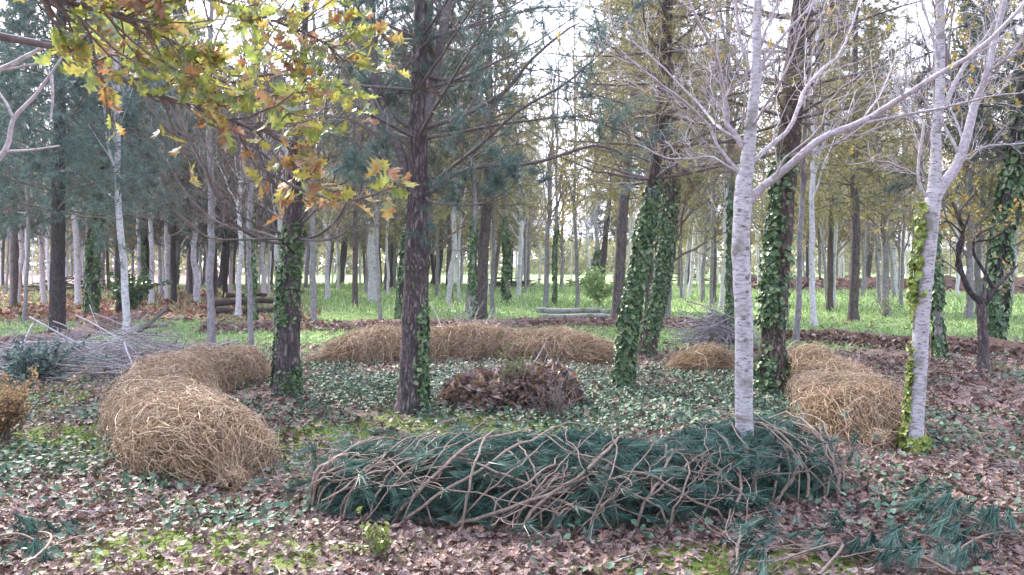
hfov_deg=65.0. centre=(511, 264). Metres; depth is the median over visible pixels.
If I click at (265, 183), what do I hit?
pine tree
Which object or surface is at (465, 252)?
autumn tree
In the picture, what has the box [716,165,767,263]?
autumn tree
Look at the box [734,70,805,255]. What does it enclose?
bare tree
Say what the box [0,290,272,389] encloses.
stick pile
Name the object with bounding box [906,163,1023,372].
forked tree
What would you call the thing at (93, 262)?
pine tree
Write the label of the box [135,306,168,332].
broken limb
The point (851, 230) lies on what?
pine tree
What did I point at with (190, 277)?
pine tree
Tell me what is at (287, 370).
pine tree
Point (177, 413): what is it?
dry brush heap
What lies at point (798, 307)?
slender tree
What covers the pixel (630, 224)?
birch tree
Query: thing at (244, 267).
birch tree
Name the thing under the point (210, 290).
slender tree
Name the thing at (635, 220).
autumn tree
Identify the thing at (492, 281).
slender tree
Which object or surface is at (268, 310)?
log
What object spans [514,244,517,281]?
birch tree
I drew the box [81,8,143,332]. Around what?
birch tree
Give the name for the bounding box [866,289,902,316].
weed clump
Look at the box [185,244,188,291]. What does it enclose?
slender tree
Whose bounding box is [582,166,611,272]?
slender tree
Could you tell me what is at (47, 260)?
birch tree
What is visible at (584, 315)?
log
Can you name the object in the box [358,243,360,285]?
birch tree
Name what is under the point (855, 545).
pine bough
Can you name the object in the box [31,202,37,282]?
birch tree
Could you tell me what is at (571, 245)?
birch tree
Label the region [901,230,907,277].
birch tree
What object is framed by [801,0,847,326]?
birch tree
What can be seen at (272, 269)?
pine tree
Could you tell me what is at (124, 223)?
pine tree
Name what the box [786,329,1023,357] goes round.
soil ridge
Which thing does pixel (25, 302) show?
slender tree
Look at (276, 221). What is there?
pine tree
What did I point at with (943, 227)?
autumn tree
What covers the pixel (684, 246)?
autumn tree
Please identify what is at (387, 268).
birch tree
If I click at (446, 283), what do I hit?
pine tree
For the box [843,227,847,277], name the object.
birch tree
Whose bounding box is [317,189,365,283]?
pine tree
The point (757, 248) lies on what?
birch tree
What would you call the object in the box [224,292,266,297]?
log
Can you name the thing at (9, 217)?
pine tree
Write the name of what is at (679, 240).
bare tree
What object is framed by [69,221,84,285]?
birch tree
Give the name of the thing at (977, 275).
autumn tree
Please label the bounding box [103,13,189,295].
pine tree
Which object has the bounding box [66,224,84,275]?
autumn tree
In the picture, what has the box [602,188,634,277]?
autumn tree
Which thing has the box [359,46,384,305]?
birch tree
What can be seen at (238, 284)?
birch tree
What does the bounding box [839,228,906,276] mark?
pine tree
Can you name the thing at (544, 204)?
birch tree
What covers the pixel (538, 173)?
pine tree
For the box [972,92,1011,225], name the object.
autumn tree
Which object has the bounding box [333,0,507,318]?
pine tree
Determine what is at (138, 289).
shrub
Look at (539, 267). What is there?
birch tree
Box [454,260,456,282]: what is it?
birch tree
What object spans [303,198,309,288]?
slender tree
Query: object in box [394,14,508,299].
pine tree
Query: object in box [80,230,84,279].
slender tree
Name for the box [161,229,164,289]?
birch tree
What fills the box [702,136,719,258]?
birch tree
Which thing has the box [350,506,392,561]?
seedling
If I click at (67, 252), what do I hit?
autumn tree
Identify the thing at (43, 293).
birch tree
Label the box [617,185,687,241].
autumn tree
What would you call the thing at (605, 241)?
pine tree
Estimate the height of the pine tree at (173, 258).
12.873 m
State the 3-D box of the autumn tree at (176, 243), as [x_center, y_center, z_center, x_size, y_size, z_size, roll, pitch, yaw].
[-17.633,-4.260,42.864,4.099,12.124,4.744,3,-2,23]
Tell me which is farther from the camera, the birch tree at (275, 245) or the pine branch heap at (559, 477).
the birch tree at (275, 245)
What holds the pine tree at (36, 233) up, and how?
on the forest ground at (304, 565)
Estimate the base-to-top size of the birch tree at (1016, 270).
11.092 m
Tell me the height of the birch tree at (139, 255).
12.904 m
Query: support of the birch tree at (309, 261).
on the forest ground at (304, 565)
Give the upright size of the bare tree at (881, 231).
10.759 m
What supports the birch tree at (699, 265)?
on the forest ground at (304, 565)
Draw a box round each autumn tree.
[44,83,114,245]
[65,227,72,275]
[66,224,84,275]
[107,210,140,276]
[108,114,170,239]
[109,243,114,275]
[157,133,178,264]
[158,67,262,288]
[257,244,271,273]
[260,57,342,291]
[328,66,407,294]
[445,227,490,272]
[515,138,593,287]
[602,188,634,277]
[615,156,653,268]
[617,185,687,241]
[676,229,703,263]
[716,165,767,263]
[753,166,827,243]
[760,71,820,231]
[794,216,826,273]
[794,229,819,253]
[796,152,850,279]
[816,118,863,241]
[826,139,850,275]
[842,200,873,276]
[846,102,931,294]
[901,113,967,276]
[906,0,1019,314]
[940,139,976,275]
[964,168,993,268]
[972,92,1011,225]
[1017,225,1023,249]
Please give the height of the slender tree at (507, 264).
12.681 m
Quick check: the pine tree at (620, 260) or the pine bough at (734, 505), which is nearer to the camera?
the pine bough at (734, 505)
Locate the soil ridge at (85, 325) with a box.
[0,308,155,350]
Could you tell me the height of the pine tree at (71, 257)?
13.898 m
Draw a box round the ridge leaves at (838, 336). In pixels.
[3,275,1023,357]
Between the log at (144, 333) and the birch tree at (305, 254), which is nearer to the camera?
the log at (144, 333)
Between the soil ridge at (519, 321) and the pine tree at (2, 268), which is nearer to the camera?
the soil ridge at (519, 321)
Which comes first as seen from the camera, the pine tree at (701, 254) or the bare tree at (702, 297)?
the bare tree at (702, 297)
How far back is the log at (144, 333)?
17.66 m
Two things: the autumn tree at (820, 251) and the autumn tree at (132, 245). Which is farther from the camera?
the autumn tree at (820, 251)
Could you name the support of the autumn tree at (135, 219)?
on the forest ground at (304, 565)
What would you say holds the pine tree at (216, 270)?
on the forest ground at (304, 565)
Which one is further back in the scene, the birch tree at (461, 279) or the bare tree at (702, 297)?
the birch tree at (461, 279)
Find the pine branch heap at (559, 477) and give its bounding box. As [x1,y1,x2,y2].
[240,401,886,547]
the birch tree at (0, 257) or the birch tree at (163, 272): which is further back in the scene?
the birch tree at (0, 257)
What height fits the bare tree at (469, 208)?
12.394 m
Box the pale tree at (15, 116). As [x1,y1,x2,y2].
[0,47,62,160]
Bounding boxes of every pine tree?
[0,0,206,332]
[0,1,79,305]
[0,33,45,252]
[0,89,36,286]
[0,104,44,284]
[9,12,207,312]
[13,0,186,314]
[23,140,85,250]
[49,229,85,275]
[65,203,136,277]
[65,210,136,288]
[67,111,179,244]
[80,0,410,397]
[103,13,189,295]
[103,224,168,274]
[109,233,169,255]
[123,3,236,303]
[131,108,264,297]
[156,28,258,295]
[163,229,220,284]
[176,0,693,414]
[176,64,276,297]
[182,114,277,288]
[187,148,219,283]
[202,242,217,284]
[203,147,270,285]
[221,70,279,258]
[224,76,342,256]
[235,153,279,284]
[277,0,405,307]
[303,69,367,283]
[316,238,325,275]
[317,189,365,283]
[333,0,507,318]
[338,222,365,283]
[341,104,405,290]
[345,71,381,286]
[346,51,411,288]
[346,230,399,283]
[348,43,436,278]
[351,237,398,283]
[358,189,446,286]
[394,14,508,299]
[400,173,457,284]
[428,0,575,319]
[430,153,467,284]
[430,228,467,283]
[457,94,546,292]
[488,0,901,390]
[496,142,539,280]
[512,0,880,356]
[512,174,549,279]
[514,118,551,245]
[547,0,723,318]
[558,106,638,282]
[567,1,741,315]
[598,0,1023,396]
[676,38,771,302]
[676,207,723,283]
[677,100,720,287]
[682,218,709,273]
[717,127,767,253]
[736,0,947,321]
[753,0,916,311]
[763,110,845,277]
[821,239,849,275]
[837,143,901,265]
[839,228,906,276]
[873,0,1023,339]
[940,203,954,255]
[940,207,966,257]
[942,0,1023,228]
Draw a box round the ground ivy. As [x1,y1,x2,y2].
[0,345,1023,574]
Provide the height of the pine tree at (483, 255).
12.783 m
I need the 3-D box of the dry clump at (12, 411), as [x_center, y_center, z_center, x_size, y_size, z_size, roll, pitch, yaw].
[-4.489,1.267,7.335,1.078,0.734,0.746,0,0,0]
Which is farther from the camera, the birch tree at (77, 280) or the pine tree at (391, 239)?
the pine tree at (391, 239)
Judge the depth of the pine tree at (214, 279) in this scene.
37.66 m
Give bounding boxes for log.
[128,331,159,338]
[132,324,166,331]
[214,299,245,306]
[215,307,234,314]
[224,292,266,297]
[241,298,273,303]
[241,307,274,314]
[536,307,600,312]
[539,313,609,318]
[543,309,610,313]
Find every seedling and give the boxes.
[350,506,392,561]
[518,370,588,419]
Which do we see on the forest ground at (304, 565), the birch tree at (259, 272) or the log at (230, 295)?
the birch tree at (259, 272)
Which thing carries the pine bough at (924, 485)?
on the forest ground at (304, 565)
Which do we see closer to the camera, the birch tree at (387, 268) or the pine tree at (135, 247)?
the birch tree at (387, 268)
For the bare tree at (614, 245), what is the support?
on the forest ground at (304, 565)
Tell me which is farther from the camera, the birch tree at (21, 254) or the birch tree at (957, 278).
the birch tree at (957, 278)
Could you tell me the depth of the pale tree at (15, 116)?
3.00 m
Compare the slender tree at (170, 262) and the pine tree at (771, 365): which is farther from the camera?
the slender tree at (170, 262)
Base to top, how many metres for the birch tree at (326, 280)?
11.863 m
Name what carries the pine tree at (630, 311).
on the forest ground at (304, 565)
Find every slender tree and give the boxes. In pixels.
[0,3,51,323]
[0,29,45,304]
[3,165,23,292]
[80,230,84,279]
[101,248,105,287]
[157,0,255,346]
[169,235,170,284]
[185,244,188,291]
[200,244,201,284]
[219,0,284,320]
[234,0,300,347]
[285,0,348,321]
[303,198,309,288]
[316,3,403,319]
[451,5,504,319]
[465,10,497,313]
[480,24,536,303]
[482,26,513,313]
[526,112,543,285]
[529,34,577,307]
[539,2,572,303]
[554,0,597,307]
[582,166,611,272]
[695,8,735,306]
[696,0,765,345]
[767,0,857,343]
[802,238,804,276]
[881,0,960,359]
[882,0,923,307]
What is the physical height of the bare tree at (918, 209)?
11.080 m
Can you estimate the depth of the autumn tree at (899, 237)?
37.71 m
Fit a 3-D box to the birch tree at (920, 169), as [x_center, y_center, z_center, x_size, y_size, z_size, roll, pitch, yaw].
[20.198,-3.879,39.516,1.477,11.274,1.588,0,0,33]
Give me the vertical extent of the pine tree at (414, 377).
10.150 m
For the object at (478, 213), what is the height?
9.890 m
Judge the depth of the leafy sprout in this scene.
8.95 m
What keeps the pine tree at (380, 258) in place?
on the forest ground at (304, 565)
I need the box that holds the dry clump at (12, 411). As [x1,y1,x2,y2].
[0,365,90,440]
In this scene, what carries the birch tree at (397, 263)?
on the forest ground at (304, 565)
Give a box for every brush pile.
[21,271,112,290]
[489,271,542,287]
[566,275,610,286]
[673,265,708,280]
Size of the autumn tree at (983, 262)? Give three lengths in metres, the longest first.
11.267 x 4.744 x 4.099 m
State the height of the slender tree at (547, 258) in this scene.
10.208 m
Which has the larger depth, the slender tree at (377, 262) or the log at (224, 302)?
the log at (224, 302)
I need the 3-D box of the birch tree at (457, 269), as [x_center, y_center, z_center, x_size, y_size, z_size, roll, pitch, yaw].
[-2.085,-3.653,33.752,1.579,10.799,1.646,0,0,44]
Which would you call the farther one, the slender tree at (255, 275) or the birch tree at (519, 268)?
the birch tree at (519, 268)
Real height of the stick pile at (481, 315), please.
1.350 m
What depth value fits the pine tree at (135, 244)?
50.80 m
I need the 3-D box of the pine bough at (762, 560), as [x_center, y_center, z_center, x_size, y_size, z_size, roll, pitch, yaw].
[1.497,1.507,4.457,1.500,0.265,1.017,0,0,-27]
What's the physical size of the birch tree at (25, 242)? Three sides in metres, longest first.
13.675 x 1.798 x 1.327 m
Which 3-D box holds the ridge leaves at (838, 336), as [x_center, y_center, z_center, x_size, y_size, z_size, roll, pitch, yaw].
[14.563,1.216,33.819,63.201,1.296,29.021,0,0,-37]
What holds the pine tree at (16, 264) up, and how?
on the forest ground at (304, 565)
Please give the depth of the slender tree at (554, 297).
31.40 m
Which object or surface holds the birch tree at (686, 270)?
on the forest ground at (304, 565)
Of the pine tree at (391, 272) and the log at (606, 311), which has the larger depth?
the pine tree at (391, 272)
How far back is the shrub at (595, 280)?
30.21 m
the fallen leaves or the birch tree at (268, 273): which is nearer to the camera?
the fallen leaves
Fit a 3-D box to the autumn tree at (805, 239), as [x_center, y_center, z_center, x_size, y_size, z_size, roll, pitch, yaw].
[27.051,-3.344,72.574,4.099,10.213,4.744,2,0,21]
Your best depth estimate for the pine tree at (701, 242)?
58.98 m
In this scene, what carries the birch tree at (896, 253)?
on the forest ground at (304, 565)
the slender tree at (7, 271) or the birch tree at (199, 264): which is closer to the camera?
the slender tree at (7, 271)
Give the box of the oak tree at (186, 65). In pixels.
[0,0,418,225]
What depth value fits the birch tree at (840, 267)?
59.98 m
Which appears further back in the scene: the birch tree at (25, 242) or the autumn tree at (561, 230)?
the autumn tree at (561, 230)
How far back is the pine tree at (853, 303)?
22.16 m
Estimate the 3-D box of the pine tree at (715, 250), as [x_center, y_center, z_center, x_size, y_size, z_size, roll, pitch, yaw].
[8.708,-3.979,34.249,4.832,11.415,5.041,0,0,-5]
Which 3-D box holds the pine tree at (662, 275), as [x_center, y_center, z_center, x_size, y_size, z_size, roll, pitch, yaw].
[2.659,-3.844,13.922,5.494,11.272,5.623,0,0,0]
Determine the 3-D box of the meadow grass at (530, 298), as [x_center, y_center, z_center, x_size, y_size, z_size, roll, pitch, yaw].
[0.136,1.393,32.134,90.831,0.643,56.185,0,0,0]
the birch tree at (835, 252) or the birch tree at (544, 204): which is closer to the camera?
the birch tree at (835, 252)
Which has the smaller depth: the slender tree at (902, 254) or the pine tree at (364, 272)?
the slender tree at (902, 254)
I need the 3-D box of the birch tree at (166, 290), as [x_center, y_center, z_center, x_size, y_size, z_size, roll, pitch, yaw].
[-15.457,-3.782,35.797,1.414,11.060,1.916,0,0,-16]
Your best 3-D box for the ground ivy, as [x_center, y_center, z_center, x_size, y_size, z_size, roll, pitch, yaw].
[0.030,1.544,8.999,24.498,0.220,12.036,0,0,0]
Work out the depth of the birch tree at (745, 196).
5.86 m
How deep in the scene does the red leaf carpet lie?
28.61 m
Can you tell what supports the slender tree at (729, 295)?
on the forest ground at (304, 565)
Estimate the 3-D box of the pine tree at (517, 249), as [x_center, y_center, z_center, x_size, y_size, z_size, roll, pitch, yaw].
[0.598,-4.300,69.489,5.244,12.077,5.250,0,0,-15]
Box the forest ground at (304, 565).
[0,267,1023,574]
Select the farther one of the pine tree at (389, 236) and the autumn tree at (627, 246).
the autumn tree at (627, 246)
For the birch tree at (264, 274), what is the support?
on the forest ground at (304, 565)
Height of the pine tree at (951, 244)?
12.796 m
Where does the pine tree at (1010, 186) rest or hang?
on the forest ground at (304, 565)
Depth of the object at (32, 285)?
46.90 m
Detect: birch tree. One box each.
[0,235,6,281]
[3,69,46,302]
[23,142,32,265]
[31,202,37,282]
[32,66,51,304]
[34,107,50,290]
[53,10,90,304]
[65,222,68,280]
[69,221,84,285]
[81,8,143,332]
[129,113,148,278]
[145,43,183,303]
[156,227,163,295]
[161,93,174,298]
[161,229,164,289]
[165,80,219,301]
[198,239,204,270]
[205,244,207,267]
[213,0,277,316]
[228,60,240,292]
[244,248,246,285]
[254,84,278,297]
[255,111,283,295]
[258,259,260,284]
[261,27,298,297]
[304,221,320,265]
[306,35,340,299]
[309,242,310,282]
[328,129,349,289]
[328,172,332,282]
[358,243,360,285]
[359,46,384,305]
[360,96,382,300]
[383,63,398,294]
[396,247,398,274]
[439,15,482,304]
[450,110,468,300]
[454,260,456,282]
[460,238,463,284]
[479,197,489,294]
[497,112,537,298]
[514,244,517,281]
[517,108,534,284]
[521,136,543,277]
[534,146,555,284]
[539,123,554,272]
[556,0,1023,445]
[566,183,575,280]
[578,143,602,272]
[628,162,641,267]
[683,47,704,298]
[688,138,709,297]
[694,85,701,297]
[702,42,755,307]
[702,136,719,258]
[707,175,720,282]
[738,71,766,294]
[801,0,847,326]
[817,70,846,293]
[833,7,848,305]
[839,0,1023,454]
[839,241,842,277]
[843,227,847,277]
[866,73,925,297]
[895,201,901,268]
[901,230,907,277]
[906,192,910,278]
[912,113,928,220]
[943,148,964,295]
[1014,231,1019,276]
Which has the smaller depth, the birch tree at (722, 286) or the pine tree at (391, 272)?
the birch tree at (722, 286)
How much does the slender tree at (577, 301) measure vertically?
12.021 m
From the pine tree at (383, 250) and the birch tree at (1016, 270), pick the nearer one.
the birch tree at (1016, 270)
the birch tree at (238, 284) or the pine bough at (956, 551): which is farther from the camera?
the birch tree at (238, 284)
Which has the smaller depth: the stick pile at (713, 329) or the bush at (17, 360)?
the bush at (17, 360)
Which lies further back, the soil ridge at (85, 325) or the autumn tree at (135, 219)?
the autumn tree at (135, 219)
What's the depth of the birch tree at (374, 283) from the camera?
33.58 m
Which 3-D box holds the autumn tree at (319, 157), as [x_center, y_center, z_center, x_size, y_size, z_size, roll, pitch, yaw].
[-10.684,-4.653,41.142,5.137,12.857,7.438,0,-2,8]
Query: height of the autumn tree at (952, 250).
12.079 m
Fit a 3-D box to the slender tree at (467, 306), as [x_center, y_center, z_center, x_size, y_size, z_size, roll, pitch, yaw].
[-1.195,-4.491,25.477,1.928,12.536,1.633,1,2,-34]
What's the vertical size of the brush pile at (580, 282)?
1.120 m
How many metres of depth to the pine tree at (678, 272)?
49.92 m
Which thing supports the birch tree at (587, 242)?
on the forest ground at (304, 565)
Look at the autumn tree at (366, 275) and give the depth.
41.08 m
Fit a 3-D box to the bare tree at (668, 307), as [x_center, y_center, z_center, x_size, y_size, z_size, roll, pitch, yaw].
[5.374,-2.966,23.813,4.257,9.315,5.738,0,0,-5]
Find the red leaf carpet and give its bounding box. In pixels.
[0,285,332,322]
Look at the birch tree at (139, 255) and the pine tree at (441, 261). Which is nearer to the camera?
the birch tree at (139, 255)
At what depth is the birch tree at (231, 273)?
40.20 m
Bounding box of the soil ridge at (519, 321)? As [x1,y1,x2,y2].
[202,317,717,333]
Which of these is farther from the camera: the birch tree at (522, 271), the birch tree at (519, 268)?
the birch tree at (522, 271)
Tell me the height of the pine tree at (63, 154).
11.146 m
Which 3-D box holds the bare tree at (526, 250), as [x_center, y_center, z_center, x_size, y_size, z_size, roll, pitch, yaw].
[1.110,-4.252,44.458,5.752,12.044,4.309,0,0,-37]
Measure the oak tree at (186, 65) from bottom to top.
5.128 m
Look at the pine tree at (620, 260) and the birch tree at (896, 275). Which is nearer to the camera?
the pine tree at (620, 260)
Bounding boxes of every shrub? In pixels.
[106,270,171,309]
[550,262,613,305]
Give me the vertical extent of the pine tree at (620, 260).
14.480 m
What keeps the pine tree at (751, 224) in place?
on the forest ground at (304, 565)
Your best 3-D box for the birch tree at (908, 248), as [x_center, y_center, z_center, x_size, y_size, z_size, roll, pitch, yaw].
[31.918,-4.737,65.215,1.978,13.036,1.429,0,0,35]
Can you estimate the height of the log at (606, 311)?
0.217 m
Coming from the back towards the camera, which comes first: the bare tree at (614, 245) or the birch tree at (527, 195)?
the bare tree at (614, 245)
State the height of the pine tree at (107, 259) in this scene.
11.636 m
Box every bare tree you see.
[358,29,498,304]
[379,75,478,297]
[386,190,436,290]
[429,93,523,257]
[439,82,501,250]
[466,114,523,252]
[495,127,532,249]
[500,77,571,291]
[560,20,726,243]
[600,227,630,279]
[625,29,770,315]
[632,57,755,298]
[687,28,772,302]
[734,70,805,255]
[754,96,805,234]
[758,70,860,300]
[814,113,870,259]
[820,0,956,316]
[837,16,961,305]
[839,113,914,293]
[841,113,920,296]
[858,54,917,297]
[865,0,1023,319]
[899,129,956,245]
[900,131,953,272]
[907,9,1023,252]
[940,165,965,264]
[951,158,1023,273]
[986,90,1023,298]
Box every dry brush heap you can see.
[88,330,282,493]
[303,312,643,365]
[660,328,734,373]
[781,334,931,452]
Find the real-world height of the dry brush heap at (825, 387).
1.224 m
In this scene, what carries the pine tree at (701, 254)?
on the forest ground at (304, 565)
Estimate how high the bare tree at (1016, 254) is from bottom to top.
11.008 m
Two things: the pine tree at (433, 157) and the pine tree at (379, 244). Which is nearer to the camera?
the pine tree at (433, 157)
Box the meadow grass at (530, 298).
[0,280,1023,574]
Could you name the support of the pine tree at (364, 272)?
on the forest ground at (304, 565)
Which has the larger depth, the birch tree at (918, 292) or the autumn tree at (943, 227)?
the autumn tree at (943, 227)
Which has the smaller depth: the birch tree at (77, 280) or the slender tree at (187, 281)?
the birch tree at (77, 280)
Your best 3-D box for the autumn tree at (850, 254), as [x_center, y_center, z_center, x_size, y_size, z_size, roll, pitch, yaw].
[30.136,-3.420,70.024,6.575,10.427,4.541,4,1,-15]
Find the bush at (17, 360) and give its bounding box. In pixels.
[0,334,115,385]
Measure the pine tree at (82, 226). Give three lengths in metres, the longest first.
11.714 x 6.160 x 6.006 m
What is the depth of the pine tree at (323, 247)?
117.48 m
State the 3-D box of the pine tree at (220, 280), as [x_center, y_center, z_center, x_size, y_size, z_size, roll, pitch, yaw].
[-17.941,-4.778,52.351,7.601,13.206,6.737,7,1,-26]
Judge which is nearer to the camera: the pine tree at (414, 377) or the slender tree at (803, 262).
the pine tree at (414, 377)
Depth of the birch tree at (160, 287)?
41.77 m
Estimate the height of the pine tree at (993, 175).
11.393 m
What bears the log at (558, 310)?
on the forest ground at (304, 565)
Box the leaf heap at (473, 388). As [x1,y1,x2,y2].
[430,340,595,413]
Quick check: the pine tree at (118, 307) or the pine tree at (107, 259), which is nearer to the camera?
the pine tree at (118, 307)
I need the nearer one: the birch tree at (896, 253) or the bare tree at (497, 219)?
the bare tree at (497, 219)
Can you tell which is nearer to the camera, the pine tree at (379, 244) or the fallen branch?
the fallen branch
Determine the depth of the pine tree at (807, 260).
51.88 m
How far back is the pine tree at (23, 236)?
57.65 m
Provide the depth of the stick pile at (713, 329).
15.71 m
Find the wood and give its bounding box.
[0,193,1023,274]
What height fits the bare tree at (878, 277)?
12.260 m
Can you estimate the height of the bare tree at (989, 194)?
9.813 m
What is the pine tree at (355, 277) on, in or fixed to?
on the forest ground at (304, 565)
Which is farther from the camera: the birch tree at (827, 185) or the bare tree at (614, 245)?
the bare tree at (614, 245)
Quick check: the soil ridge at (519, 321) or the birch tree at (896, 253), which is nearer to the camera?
the soil ridge at (519, 321)
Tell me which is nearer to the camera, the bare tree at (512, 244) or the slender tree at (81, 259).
the bare tree at (512, 244)
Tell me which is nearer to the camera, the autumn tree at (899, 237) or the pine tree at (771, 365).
the pine tree at (771, 365)
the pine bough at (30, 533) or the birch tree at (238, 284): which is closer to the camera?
the pine bough at (30, 533)
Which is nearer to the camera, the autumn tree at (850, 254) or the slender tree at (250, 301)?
the slender tree at (250, 301)
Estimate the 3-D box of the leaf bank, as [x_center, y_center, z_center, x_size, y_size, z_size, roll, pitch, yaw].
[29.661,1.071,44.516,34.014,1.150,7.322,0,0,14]
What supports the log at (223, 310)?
on the forest ground at (304, 565)
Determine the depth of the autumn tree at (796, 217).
42.15 m
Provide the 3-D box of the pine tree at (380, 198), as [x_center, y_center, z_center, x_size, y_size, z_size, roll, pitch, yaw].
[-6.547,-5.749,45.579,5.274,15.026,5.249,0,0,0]
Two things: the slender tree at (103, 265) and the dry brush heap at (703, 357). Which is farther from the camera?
the slender tree at (103, 265)
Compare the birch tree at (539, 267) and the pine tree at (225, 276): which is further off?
the birch tree at (539, 267)
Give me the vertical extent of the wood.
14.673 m
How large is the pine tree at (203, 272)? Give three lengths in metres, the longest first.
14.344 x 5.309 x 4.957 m
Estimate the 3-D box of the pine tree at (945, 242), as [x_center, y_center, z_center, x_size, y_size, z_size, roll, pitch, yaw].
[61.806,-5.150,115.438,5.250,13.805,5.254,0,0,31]
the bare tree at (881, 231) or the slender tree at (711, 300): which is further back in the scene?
the slender tree at (711, 300)
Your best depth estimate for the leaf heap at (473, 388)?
8.88 m
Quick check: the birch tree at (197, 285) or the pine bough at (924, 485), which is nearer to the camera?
the pine bough at (924, 485)
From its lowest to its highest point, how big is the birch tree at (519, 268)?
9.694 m
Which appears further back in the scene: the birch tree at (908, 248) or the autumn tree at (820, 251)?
the birch tree at (908, 248)
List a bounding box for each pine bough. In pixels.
[0,511,88,562]
[675,475,864,574]
[708,517,924,574]
[804,510,956,574]
[839,481,1023,551]
[872,503,1023,573]
[874,473,1023,538]
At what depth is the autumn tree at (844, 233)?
48.54 m
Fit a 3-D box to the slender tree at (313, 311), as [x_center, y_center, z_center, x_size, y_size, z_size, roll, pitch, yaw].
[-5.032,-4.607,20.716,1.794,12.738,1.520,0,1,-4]
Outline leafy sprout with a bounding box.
[490,330,543,384]
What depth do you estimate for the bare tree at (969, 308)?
22.96 m
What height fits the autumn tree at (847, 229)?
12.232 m
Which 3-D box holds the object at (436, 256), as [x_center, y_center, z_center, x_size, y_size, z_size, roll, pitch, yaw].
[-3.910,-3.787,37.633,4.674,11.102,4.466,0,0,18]
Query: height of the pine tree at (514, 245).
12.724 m
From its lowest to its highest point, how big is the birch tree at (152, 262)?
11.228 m
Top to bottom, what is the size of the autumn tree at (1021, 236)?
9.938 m
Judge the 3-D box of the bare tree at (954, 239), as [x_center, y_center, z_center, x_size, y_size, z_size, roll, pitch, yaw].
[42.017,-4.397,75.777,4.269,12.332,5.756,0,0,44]
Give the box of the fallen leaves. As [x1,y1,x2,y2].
[0,315,1023,574]
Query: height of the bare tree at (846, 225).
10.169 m
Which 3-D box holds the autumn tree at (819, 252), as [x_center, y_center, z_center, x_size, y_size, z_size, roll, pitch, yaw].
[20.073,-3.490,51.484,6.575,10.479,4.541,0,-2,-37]
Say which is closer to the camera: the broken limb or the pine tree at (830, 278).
the broken limb
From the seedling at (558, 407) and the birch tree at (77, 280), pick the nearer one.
the seedling at (558, 407)
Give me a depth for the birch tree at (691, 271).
39.14 m
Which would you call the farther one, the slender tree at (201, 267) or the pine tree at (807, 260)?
the slender tree at (201, 267)
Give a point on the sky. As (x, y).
(201, 9)
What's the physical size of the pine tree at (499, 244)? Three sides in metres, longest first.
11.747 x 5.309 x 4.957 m
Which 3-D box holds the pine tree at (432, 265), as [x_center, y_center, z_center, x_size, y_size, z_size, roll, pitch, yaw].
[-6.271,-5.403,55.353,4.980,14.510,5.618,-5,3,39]
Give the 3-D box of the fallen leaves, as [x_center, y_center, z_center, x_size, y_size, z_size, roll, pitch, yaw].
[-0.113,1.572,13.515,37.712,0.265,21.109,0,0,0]
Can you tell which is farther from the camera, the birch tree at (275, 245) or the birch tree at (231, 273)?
the birch tree at (231, 273)
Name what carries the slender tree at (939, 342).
on the forest ground at (304, 565)
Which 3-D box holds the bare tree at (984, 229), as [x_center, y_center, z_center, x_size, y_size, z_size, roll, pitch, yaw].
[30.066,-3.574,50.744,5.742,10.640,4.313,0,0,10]
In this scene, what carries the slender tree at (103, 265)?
on the forest ground at (304, 565)
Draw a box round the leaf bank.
[751,274,1023,294]
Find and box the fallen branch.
[19,509,141,570]
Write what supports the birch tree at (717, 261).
on the forest ground at (304, 565)
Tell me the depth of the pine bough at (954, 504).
5.01 m
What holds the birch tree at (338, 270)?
on the forest ground at (304, 565)
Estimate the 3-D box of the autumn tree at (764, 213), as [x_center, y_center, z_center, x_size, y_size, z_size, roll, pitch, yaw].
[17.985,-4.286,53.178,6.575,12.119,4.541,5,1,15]
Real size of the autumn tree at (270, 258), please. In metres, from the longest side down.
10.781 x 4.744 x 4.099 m
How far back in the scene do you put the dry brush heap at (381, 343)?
13.22 m
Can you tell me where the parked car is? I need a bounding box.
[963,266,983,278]
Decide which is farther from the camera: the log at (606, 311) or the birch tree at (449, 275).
the birch tree at (449, 275)
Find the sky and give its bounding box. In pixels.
[0,0,1022,266]
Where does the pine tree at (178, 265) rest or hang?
on the forest ground at (304, 565)
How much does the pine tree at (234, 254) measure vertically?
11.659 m
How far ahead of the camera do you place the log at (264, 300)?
28.15 m
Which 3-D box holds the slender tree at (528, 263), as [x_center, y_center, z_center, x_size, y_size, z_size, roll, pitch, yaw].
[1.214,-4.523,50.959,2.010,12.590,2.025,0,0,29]
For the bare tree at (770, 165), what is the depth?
43.20 m
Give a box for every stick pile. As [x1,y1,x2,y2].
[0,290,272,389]
[428,283,542,328]
[662,286,790,348]
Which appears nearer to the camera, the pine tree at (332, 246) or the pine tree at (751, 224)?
the pine tree at (332, 246)

